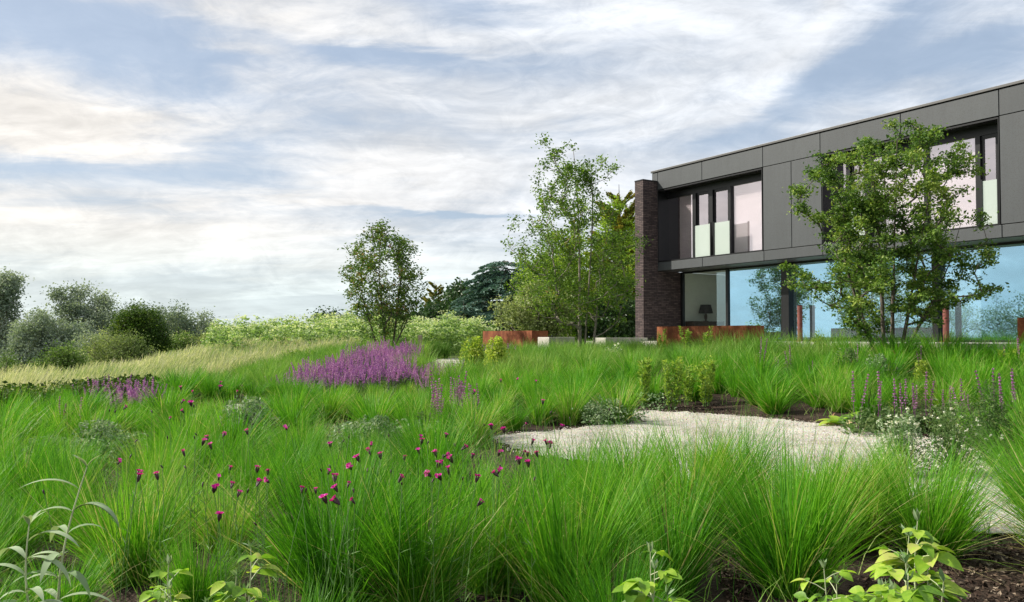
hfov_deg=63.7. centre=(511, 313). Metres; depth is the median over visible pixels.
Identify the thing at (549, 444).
carthusian pink
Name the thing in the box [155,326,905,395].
grass bed
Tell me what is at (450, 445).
grass tussock
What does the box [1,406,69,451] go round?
grass tussock
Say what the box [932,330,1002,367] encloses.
grass tussock
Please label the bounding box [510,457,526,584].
carthusian pink
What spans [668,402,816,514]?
grass tussock
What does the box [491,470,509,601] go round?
carthusian pink
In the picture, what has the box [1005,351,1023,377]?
grass tussock
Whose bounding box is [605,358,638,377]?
grass tussock
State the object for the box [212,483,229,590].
carthusian pink
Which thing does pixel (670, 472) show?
grass tussock
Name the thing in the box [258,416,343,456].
grass tussock
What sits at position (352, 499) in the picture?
carthusian pink
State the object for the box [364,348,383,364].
salvia plant
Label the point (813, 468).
grass tussock
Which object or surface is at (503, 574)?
grass tussock
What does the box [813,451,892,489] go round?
grass tussock
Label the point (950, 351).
grass tussock
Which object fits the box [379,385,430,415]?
grass tussock
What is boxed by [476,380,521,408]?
grass tussock
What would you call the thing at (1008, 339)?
grass tussock
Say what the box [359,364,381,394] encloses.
salvia plant
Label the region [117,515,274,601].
grass tussock
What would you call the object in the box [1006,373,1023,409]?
grass tussock
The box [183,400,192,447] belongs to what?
carthusian pink
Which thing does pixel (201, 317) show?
willow tree
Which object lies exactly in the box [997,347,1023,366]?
willowherb
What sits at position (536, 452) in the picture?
carthusian pink
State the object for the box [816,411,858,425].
broad leaved plant
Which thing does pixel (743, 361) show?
grass tussock
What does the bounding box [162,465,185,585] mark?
carthusian pink
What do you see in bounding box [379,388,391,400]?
grass tussock
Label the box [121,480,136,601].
carthusian pink
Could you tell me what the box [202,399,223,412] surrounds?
grass tussock
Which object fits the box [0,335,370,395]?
meadow grass
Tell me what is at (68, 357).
elder bush
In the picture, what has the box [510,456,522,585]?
carthusian pink
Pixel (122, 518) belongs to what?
carthusian pink
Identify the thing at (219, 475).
carthusian pink
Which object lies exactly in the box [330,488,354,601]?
carthusian pink
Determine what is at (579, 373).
grass tussock
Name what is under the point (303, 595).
grass tussock
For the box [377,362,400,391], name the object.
salvia plant
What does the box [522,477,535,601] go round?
carthusian pink
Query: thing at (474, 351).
yellow shrub
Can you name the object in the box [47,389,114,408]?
grass tussock
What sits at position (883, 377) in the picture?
grass tussock
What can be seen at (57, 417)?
grass tussock
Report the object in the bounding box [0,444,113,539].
grass tussock
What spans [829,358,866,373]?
grass tussock
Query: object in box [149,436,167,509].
carthusian pink
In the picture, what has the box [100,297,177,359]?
ivy bush
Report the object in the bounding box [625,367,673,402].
grass tussock
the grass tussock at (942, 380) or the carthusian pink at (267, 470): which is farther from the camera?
the grass tussock at (942, 380)
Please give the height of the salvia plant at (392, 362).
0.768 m
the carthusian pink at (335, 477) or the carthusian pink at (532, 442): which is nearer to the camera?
the carthusian pink at (335, 477)
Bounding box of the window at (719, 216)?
[658,168,763,261]
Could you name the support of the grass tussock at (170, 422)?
on the ground at (800, 413)
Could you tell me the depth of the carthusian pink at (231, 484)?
3.64 m
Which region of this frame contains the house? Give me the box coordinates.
[634,79,1023,342]
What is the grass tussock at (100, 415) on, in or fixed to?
on the ground at (800, 413)
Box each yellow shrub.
[458,336,492,370]
[483,336,513,372]
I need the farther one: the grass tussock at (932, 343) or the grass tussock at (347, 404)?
the grass tussock at (932, 343)
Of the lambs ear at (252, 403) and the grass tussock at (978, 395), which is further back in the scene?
the grass tussock at (978, 395)
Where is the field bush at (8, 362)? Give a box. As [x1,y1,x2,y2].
[0,349,29,374]
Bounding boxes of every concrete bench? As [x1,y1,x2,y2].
[538,337,574,348]
[595,338,647,346]
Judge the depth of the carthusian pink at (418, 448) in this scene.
4.42 m
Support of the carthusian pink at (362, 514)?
on the ground at (800, 413)
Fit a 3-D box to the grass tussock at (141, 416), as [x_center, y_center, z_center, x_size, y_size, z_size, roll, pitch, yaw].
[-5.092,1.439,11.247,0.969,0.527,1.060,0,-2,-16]
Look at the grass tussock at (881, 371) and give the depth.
14.77 m
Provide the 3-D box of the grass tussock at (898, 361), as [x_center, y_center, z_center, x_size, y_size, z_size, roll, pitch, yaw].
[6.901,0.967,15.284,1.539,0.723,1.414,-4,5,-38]
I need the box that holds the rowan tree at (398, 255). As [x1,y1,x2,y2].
[337,217,433,345]
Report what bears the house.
on the ground at (800, 413)
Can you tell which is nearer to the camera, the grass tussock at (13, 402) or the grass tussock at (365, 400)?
the grass tussock at (13, 402)
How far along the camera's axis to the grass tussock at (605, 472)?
5.28 m
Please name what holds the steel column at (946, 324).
on the terrace
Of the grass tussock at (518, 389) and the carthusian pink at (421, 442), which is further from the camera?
the grass tussock at (518, 389)
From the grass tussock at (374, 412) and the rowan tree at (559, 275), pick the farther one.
the rowan tree at (559, 275)
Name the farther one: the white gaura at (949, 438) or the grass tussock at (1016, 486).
the white gaura at (949, 438)
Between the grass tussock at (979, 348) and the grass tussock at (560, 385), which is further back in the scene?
the grass tussock at (979, 348)
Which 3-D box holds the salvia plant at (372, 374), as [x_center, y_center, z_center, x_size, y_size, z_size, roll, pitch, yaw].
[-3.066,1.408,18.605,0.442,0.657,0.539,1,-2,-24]
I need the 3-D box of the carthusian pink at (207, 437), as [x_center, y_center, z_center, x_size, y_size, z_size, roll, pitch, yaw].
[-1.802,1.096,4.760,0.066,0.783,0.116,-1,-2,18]
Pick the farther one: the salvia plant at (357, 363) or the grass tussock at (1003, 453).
the salvia plant at (357, 363)
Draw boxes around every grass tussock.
[0,384,55,438]
[0,385,82,437]
[0,390,43,417]
[0,398,68,454]
[0,403,40,423]
[0,407,24,445]
[0,416,80,516]
[0,427,31,467]
[0,433,54,518]
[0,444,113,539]
[0,475,74,569]
[0,486,36,570]
[0,507,41,592]
[0,538,144,601]
[0,542,93,601]
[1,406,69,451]
[1,425,84,482]
[1,429,37,457]
[9,416,136,513]
[10,387,88,414]
[12,463,178,565]
[13,437,242,588]
[21,391,79,432]
[23,427,117,476]
[25,395,108,439]
[41,389,143,445]
[43,381,127,417]
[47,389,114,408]
[50,384,126,412]
[77,393,157,435]
[93,436,210,513]
[97,417,214,494]
[111,403,167,437]
[114,450,266,543]
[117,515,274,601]
[118,397,147,416]
[119,394,240,463]
[121,380,201,421]
[125,422,221,462]
[129,406,226,446]
[134,407,158,429]
[139,366,201,395]
[140,400,222,438]
[142,431,245,488]
[143,412,524,601]
[146,378,201,402]
[153,467,290,556]
[157,395,200,423]
[159,364,213,404]
[160,395,300,466]
[169,411,278,478]
[172,367,216,399]
[186,422,318,522]
[187,398,218,421]
[197,369,236,402]
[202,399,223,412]
[206,386,266,427]
[208,373,257,399]
[210,429,352,508]
[214,494,363,585]
[217,560,386,601]
[235,376,272,400]
[247,386,296,426]
[249,434,346,496]
[254,419,283,455]
[256,382,319,424]
[257,424,358,472]
[258,373,297,397]
[258,391,274,412]
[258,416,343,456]
[259,390,341,434]
[261,372,328,403]
[268,413,347,444]
[269,385,322,415]
[278,373,332,404]
[287,438,539,601]
[289,440,396,529]
[293,380,355,422]
[300,454,409,498]
[303,436,416,490]
[308,447,444,545]
[311,381,354,406]
[325,385,366,418]
[326,422,404,474]
[331,417,372,452]
[336,384,357,399]
[336,384,414,423]
[338,393,403,427]
[344,391,393,416]
[348,424,392,466]
[349,397,517,497]
[360,382,388,395]
[364,389,382,399]
[374,412,498,465]
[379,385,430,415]
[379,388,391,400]
[383,406,469,450]
[384,389,428,407]
[386,392,429,425]
[392,432,609,596]
[395,380,420,394]
[396,384,449,423]
[397,443,547,523]
[408,382,435,406]
[409,387,509,441]
[413,383,459,408]
[422,394,472,420]
[424,365,448,383]
[425,385,480,408]
[428,372,458,392]
[428,377,468,399]
[429,372,455,389]
[432,380,478,404]
[434,359,478,387]
[439,391,521,446]
[443,396,488,417]
[448,371,499,406]
[450,372,499,396]
[456,419,694,601]
[456,436,633,534]
[460,367,499,389]
[465,361,494,385]
[475,384,525,414]
[476,366,515,394]
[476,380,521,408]
[476,393,515,424]
[483,378,524,405]
[490,362,539,392]
[493,396,541,430]
[498,369,535,403]
[509,425,641,500]
[511,526,709,601]
[513,382,562,424]
[517,376,566,397]
[518,365,558,403]
[519,385,563,415]
[521,365,556,386]
[529,363,573,388]
[532,371,601,418]
[534,375,580,395]
[537,355,579,380]
[538,368,586,380]
[539,371,604,401]
[539,422,712,545]
[550,379,598,424]
[552,362,607,388]
[560,362,610,388]
[566,359,605,377]
[566,371,619,399]
[569,353,616,373]
[569,439,782,595]
[570,413,698,499]
[573,359,614,384]
[575,373,647,423]
[595,361,652,395]
[597,405,822,532]
[603,348,644,375]
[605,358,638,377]
[605,375,642,401]
[607,364,638,383]
[613,350,662,390]
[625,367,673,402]
[632,366,672,387]
[635,412,953,599]
[657,343,720,373]
[661,368,692,389]
[666,425,739,476]
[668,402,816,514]
[670,368,715,400]
[670,368,716,393]
[671,353,726,379]
[695,358,745,393]
[700,345,739,375]
[711,458,832,540]
[714,352,751,377]
[716,428,942,555]
[717,359,760,396]
[728,344,791,380]
[729,359,789,404]
[740,368,815,415]
[741,359,792,391]
[745,342,793,368]
[756,363,820,399]
[766,450,848,496]
[772,365,856,407]
[779,351,833,386]
[784,433,967,551]
[789,349,844,378]
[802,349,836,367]
[802,350,837,364]
[802,355,861,395]
[807,350,845,369]
[809,357,878,385]
[813,423,1015,522]
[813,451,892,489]
[814,375,860,412]
[819,330,887,358]
[824,431,1022,584]
[828,339,874,361]
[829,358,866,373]
[831,349,872,370]
[832,365,877,404]
[833,355,897,382]
[836,371,904,422]
[844,357,886,388]
[856,348,918,379]
[858,327,943,375]
[862,366,918,395]
[864,341,920,376]
[865,328,930,352]
[870,370,927,409]
[875,330,941,361]
[901,326,983,365]
[901,375,927,394]
[905,334,945,360]
[906,366,990,414]
[911,340,1003,370]
[914,346,967,382]
[916,339,975,361]
[917,331,972,348]
[918,347,979,384]
[924,357,978,394]
[931,359,997,403]
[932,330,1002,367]
[933,350,1015,391]
[938,335,1001,356]
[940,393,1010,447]
[943,422,1023,531]
[947,348,1021,384]
[947,411,1023,580]
[948,355,999,373]
[951,366,1023,409]
[958,421,1023,504]
[961,331,1023,373]
[970,377,1021,413]
[976,396,1023,456]
[977,376,1023,418]
[981,337,1023,371]
[983,359,1023,398]
[987,342,1023,356]
[997,364,1023,396]
[997,387,1023,435]
[1000,399,1023,450]
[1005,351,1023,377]
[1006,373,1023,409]
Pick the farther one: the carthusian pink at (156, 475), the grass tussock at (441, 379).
the grass tussock at (441, 379)
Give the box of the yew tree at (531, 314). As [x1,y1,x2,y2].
[504,256,592,341]
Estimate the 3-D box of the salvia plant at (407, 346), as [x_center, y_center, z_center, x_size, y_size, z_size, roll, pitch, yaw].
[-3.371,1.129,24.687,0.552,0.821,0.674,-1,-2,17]
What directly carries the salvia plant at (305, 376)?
on the ground at (800, 413)
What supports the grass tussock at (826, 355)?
on the ground at (800, 413)
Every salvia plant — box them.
[58,397,71,428]
[73,377,114,394]
[83,381,106,407]
[94,384,124,404]
[96,376,120,401]
[108,385,136,414]
[116,380,147,406]
[117,378,147,400]
[126,377,158,407]
[126,381,146,407]
[128,381,154,403]
[134,377,166,403]
[276,373,298,384]
[288,360,317,385]
[291,358,319,387]
[292,356,320,382]
[292,372,323,392]
[293,365,313,390]
[299,369,326,393]
[302,359,327,378]
[304,368,329,391]
[309,359,334,387]
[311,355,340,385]
[323,361,336,387]
[323,369,345,394]
[327,355,351,377]
[327,366,349,388]
[327,368,353,390]
[339,358,361,381]
[339,369,366,395]
[340,349,353,368]
[341,344,370,365]
[344,357,373,392]
[350,354,376,379]
[350,357,378,383]
[350,365,369,385]
[355,341,375,357]
[356,353,373,370]
[357,343,384,361]
[358,346,370,369]
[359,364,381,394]
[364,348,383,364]
[365,361,383,385]
[368,336,389,353]
[368,358,392,380]
[369,354,398,389]
[373,348,397,363]
[374,350,399,372]
[376,339,386,356]
[376,344,400,361]
[376,349,410,371]
[376,353,403,372]
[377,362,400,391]
[384,360,412,386]
[387,357,416,389]
[392,359,411,383]
[393,353,416,377]
[395,339,408,354]
[400,340,421,356]
[404,361,427,383]
[412,370,443,432]
[413,362,431,387]
[413,363,439,389]
[413,373,434,393]
[429,386,452,434]
[440,377,462,412]
[448,375,469,418]
[456,371,473,407]
[470,383,479,406]
[759,337,769,366]
[779,345,791,375]
[837,371,878,436]
[855,371,899,433]
[870,379,918,434]
[888,379,928,430]
[907,348,925,378]
[907,385,934,432]
[911,371,953,434]
[927,386,958,431]
[931,379,972,434]
[953,391,969,427]
[972,368,1009,433]
[994,373,1013,435]
[998,368,1016,432]
[1005,336,1020,371]
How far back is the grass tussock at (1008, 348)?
15.51 m
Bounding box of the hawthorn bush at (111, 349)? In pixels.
[75,320,169,367]
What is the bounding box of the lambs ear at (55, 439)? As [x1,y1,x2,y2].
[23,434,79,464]
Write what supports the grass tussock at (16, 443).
on the ground at (800, 413)
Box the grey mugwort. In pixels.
[962,379,1023,465]
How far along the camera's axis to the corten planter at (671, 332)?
23.17 m
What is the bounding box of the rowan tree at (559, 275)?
[501,132,652,346]
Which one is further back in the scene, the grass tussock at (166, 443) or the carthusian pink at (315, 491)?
the grass tussock at (166, 443)
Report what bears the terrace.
on the ground at (800, 413)
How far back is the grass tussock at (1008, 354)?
14.90 m
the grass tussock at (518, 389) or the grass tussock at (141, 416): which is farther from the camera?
the grass tussock at (518, 389)
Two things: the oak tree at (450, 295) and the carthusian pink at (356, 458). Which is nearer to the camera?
the carthusian pink at (356, 458)
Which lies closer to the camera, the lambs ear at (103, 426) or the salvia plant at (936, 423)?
the lambs ear at (103, 426)
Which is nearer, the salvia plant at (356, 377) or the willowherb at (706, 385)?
the willowherb at (706, 385)
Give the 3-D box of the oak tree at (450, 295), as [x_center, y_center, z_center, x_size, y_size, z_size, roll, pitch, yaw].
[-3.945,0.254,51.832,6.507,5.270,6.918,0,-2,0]
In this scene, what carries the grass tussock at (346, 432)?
on the ground at (800, 413)
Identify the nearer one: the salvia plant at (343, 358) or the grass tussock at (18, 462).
the grass tussock at (18, 462)
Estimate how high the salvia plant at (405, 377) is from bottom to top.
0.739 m
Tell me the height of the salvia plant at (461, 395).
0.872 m
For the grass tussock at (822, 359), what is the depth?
16.12 m
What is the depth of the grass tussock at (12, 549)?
3.98 m
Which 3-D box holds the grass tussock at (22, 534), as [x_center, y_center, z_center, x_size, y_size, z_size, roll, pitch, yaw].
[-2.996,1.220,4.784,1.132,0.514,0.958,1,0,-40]
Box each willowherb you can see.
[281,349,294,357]
[636,356,651,406]
[657,328,667,353]
[661,356,683,409]
[678,326,691,348]
[680,363,699,404]
[697,355,716,404]
[702,326,712,348]
[813,330,823,348]
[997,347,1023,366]
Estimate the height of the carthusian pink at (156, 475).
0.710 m
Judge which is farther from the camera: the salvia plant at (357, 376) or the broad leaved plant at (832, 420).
the salvia plant at (357, 376)
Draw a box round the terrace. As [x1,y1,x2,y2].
[586,341,1021,355]
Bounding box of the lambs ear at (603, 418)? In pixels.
[581,398,649,425]
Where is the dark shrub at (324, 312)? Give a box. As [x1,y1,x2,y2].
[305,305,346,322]
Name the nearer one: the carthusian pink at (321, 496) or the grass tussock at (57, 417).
the carthusian pink at (321, 496)
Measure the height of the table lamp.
0.620 m
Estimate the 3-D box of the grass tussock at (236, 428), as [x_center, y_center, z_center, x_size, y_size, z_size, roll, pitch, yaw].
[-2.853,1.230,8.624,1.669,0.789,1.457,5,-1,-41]
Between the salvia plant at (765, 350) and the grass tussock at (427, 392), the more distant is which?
the salvia plant at (765, 350)
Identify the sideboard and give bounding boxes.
[685,321,723,325]
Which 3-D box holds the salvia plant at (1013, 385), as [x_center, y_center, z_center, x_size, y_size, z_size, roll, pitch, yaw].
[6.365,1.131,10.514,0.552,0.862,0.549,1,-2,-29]
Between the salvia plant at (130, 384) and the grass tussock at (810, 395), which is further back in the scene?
the salvia plant at (130, 384)
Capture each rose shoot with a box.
[139,553,208,601]
[209,538,281,601]
[612,541,689,601]
[790,559,862,601]
[848,550,948,601]
[864,508,969,601]
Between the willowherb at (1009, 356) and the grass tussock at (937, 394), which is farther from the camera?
the willowherb at (1009, 356)
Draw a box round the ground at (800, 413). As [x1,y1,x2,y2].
[0,351,1023,601]
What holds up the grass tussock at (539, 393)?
on the ground at (800, 413)
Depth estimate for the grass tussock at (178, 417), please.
9.59 m
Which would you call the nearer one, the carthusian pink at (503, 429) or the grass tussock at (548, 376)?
the carthusian pink at (503, 429)
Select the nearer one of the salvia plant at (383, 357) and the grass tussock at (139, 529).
the grass tussock at (139, 529)
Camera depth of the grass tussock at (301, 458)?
6.73 m
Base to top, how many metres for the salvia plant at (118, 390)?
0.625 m
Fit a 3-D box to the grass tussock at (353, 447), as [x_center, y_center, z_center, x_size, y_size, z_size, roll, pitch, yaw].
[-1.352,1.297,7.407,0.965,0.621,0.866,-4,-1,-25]
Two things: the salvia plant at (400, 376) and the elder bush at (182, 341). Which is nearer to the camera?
the salvia plant at (400, 376)
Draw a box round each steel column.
[797,305,802,340]
[943,306,949,341]
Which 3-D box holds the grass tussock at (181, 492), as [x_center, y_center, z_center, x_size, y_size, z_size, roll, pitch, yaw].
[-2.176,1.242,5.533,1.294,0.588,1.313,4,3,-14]
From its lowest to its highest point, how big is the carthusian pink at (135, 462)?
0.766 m
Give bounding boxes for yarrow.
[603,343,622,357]
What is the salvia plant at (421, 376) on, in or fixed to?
on the ground at (800, 413)
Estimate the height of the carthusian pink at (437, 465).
0.739 m
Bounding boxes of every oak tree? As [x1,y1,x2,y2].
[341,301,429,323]
[403,277,492,320]
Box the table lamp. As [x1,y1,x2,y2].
[699,305,712,320]
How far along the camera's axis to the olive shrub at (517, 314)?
32.56 m
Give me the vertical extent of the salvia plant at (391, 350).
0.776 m
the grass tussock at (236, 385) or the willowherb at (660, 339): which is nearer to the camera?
the grass tussock at (236, 385)
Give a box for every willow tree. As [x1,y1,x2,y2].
[0,263,34,363]
[0,301,88,371]
[34,278,121,343]
[59,321,104,367]
[100,298,207,354]
[169,306,227,344]
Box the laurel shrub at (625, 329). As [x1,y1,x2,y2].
[572,291,634,342]
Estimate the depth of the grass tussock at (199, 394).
17.03 m
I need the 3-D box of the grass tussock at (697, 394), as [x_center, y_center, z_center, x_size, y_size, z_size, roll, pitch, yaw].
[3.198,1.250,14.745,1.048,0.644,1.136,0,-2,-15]
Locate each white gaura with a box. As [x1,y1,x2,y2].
[864,407,944,478]
[911,399,1003,478]
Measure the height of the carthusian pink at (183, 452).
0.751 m
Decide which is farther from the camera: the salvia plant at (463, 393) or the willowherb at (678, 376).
the willowherb at (678, 376)
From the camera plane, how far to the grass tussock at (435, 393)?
13.87 m
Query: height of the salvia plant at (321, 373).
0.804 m
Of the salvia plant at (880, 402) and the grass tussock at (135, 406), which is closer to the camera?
the salvia plant at (880, 402)
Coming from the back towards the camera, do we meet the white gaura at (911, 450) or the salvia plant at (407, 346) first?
the salvia plant at (407, 346)
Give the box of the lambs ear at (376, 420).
[347,413,402,454]
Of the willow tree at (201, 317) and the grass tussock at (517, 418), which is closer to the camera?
the grass tussock at (517, 418)
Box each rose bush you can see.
[835,347,864,368]
[866,353,898,380]
[910,360,934,387]
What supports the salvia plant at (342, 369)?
on the ground at (800, 413)
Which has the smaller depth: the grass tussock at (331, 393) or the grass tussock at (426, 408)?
the grass tussock at (426, 408)
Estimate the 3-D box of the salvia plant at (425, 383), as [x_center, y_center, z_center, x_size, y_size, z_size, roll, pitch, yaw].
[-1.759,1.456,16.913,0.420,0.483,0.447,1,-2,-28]
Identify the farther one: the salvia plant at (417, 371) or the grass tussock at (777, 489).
the salvia plant at (417, 371)
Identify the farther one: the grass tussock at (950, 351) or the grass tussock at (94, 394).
the grass tussock at (950, 351)
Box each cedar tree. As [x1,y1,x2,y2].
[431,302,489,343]
[439,260,524,330]
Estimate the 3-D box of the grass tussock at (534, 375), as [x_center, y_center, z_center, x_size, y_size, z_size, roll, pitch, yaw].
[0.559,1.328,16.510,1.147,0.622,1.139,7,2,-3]
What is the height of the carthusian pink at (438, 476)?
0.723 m
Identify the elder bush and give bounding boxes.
[17,339,97,373]
[167,327,196,353]
[188,324,223,346]
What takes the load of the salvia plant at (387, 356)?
on the ground at (800, 413)
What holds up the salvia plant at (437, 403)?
on the ground at (800, 413)
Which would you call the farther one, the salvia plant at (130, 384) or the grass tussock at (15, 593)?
the salvia plant at (130, 384)
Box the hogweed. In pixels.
[200,306,504,354]
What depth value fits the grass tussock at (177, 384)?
15.97 m
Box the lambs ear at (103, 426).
[71,418,139,460]
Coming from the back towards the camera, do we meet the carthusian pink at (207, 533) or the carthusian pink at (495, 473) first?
the carthusian pink at (495, 473)
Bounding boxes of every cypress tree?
[421,281,444,307]
[581,190,634,313]
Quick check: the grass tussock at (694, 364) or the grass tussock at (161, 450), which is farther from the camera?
the grass tussock at (694, 364)
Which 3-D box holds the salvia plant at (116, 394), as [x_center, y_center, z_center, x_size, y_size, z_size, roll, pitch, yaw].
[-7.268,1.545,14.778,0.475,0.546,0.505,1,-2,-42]
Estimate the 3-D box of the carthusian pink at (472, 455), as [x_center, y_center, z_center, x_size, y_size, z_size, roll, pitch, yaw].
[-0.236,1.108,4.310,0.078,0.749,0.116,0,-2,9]
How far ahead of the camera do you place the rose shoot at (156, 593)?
2.87 m
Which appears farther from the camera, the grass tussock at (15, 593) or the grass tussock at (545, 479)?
the grass tussock at (545, 479)
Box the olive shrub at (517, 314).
[482,274,584,336]
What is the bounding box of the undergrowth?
[0,348,1022,601]
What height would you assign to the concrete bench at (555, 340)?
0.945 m
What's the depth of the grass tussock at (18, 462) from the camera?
6.23 m
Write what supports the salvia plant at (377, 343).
on the ground at (800, 413)
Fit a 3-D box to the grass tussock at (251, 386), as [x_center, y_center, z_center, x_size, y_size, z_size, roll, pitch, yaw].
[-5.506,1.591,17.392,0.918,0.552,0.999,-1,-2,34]
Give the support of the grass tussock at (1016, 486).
on the ground at (800, 413)
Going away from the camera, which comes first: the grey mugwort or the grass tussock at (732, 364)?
the grey mugwort
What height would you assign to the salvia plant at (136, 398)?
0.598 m
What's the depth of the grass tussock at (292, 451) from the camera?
7.87 m
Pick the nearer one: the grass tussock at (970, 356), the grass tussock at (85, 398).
the grass tussock at (85, 398)
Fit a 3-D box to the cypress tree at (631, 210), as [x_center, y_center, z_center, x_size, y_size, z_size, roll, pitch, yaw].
[4.808,-2.022,37.933,4.181,7.920,3.646,0,-2,0]
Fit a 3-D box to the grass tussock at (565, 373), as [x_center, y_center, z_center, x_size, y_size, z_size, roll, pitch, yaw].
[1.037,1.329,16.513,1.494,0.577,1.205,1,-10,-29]
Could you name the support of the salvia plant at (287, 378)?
on the ground at (800, 413)
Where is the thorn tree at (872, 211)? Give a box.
[775,117,1010,353]
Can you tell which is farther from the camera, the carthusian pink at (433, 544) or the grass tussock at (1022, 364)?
the grass tussock at (1022, 364)
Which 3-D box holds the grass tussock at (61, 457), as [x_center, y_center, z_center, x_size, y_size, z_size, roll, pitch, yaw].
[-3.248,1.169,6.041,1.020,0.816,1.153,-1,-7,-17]
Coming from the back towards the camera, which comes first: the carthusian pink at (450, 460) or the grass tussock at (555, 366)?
the grass tussock at (555, 366)
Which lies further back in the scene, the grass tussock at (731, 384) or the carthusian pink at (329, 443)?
the grass tussock at (731, 384)
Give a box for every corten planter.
[483,331,547,348]
[657,325,763,347]
[1017,318,1023,343]
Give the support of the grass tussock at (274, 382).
on the ground at (800, 413)
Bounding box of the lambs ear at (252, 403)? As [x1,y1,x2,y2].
[219,395,288,436]
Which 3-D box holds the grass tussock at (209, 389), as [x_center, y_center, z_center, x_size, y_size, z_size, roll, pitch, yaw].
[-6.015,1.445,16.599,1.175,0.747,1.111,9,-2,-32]
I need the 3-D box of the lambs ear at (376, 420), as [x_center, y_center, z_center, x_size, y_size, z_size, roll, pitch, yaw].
[-1.448,1.367,9.154,0.849,0.507,0.642,0,-2,0]
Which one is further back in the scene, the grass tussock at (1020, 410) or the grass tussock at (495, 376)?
the grass tussock at (495, 376)
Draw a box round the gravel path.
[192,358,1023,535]
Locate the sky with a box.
[0,0,1023,328]
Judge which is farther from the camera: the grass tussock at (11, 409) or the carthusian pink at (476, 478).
the grass tussock at (11, 409)
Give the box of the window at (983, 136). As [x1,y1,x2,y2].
[822,117,1001,243]
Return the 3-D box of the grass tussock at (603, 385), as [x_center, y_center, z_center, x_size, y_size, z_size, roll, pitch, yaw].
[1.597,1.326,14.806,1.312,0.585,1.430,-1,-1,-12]
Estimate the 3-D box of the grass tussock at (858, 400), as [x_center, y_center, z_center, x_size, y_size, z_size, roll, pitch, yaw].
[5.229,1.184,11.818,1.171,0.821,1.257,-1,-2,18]
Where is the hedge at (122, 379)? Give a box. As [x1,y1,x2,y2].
[0,373,188,414]
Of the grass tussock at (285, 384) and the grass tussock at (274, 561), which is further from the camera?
the grass tussock at (285, 384)
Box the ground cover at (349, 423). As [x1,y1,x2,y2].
[0,372,682,469]
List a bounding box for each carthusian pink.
[42,490,68,598]
[108,458,128,601]
[118,454,131,592]
[120,472,143,598]
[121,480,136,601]
[128,439,140,512]
[136,469,152,601]
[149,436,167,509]
[153,471,172,601]
[155,465,171,589]
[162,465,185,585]
[167,416,174,481]
[180,408,189,465]
[182,449,193,541]
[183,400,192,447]
[185,433,200,558]
[187,438,206,557]
[190,436,202,551]
[193,435,208,565]
[200,442,212,577]
[202,482,214,601]
[208,473,224,601]
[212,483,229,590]
[215,431,228,549]
[215,511,223,599]
[219,489,242,592]
[228,465,242,595]
[230,481,245,586]
[232,489,248,600]
[239,423,252,503]
[244,428,257,548]
[247,479,264,599]
[254,522,272,601]
[255,465,271,598]
[256,469,269,601]
[256,478,266,601]
[257,477,269,601]
[272,459,287,595]
[279,424,287,526]
[280,488,306,601]
[299,485,317,599]
[313,468,331,601]
[314,487,329,599]
[319,493,342,598]
[319,495,339,600]
[323,468,342,601]
[327,441,340,498]
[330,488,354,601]
[331,473,350,601]
[331,483,352,600]
[335,481,358,577]
[336,436,349,509]
[340,497,359,601]
[342,462,352,556]
[352,453,369,512]
[355,468,367,601]
[366,447,375,507]
[368,451,382,525]
[380,470,391,601]
[388,482,411,586]
[398,473,414,594]
[415,447,420,537]
[416,438,424,550]
[422,478,438,601]
[424,470,445,601]
[425,473,441,601]
[431,449,439,528]
[435,460,452,599]
[439,460,454,601]
[442,454,452,533]
[443,465,455,600]
[444,433,457,505]
[448,477,463,595]
[459,453,474,592]
[459,474,480,601]
[459,498,483,600]
[461,445,473,566]
[466,455,480,600]
[481,424,489,509]
[484,464,500,591]
[484,466,502,601]
[485,449,502,573]
[488,423,498,526]
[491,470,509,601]
[500,427,507,515]
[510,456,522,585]
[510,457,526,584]
[510,459,530,588]
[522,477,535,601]
[531,438,536,487]
[531,450,538,600]
[542,440,552,504]
[552,424,563,477]
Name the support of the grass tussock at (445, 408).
on the ground at (800, 413)
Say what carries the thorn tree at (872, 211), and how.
on the ground at (800, 413)
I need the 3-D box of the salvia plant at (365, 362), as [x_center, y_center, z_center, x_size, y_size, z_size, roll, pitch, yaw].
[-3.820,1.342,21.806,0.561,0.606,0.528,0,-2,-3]
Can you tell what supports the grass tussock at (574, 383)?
on the ground at (800, 413)
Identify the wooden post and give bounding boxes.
[418,335,421,347]
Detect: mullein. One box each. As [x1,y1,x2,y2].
[0,510,78,601]
[13,455,119,601]
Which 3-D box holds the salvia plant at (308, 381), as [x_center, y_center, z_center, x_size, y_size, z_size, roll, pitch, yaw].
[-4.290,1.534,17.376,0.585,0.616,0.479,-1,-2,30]
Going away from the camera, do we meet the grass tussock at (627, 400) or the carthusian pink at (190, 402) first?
the carthusian pink at (190, 402)
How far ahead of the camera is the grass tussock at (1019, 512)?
4.47 m
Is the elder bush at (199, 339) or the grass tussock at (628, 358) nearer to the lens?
the grass tussock at (628, 358)
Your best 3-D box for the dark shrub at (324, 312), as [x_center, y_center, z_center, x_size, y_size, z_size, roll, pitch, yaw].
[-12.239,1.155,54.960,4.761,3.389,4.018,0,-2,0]
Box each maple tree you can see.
[506,224,599,339]
[510,195,634,336]

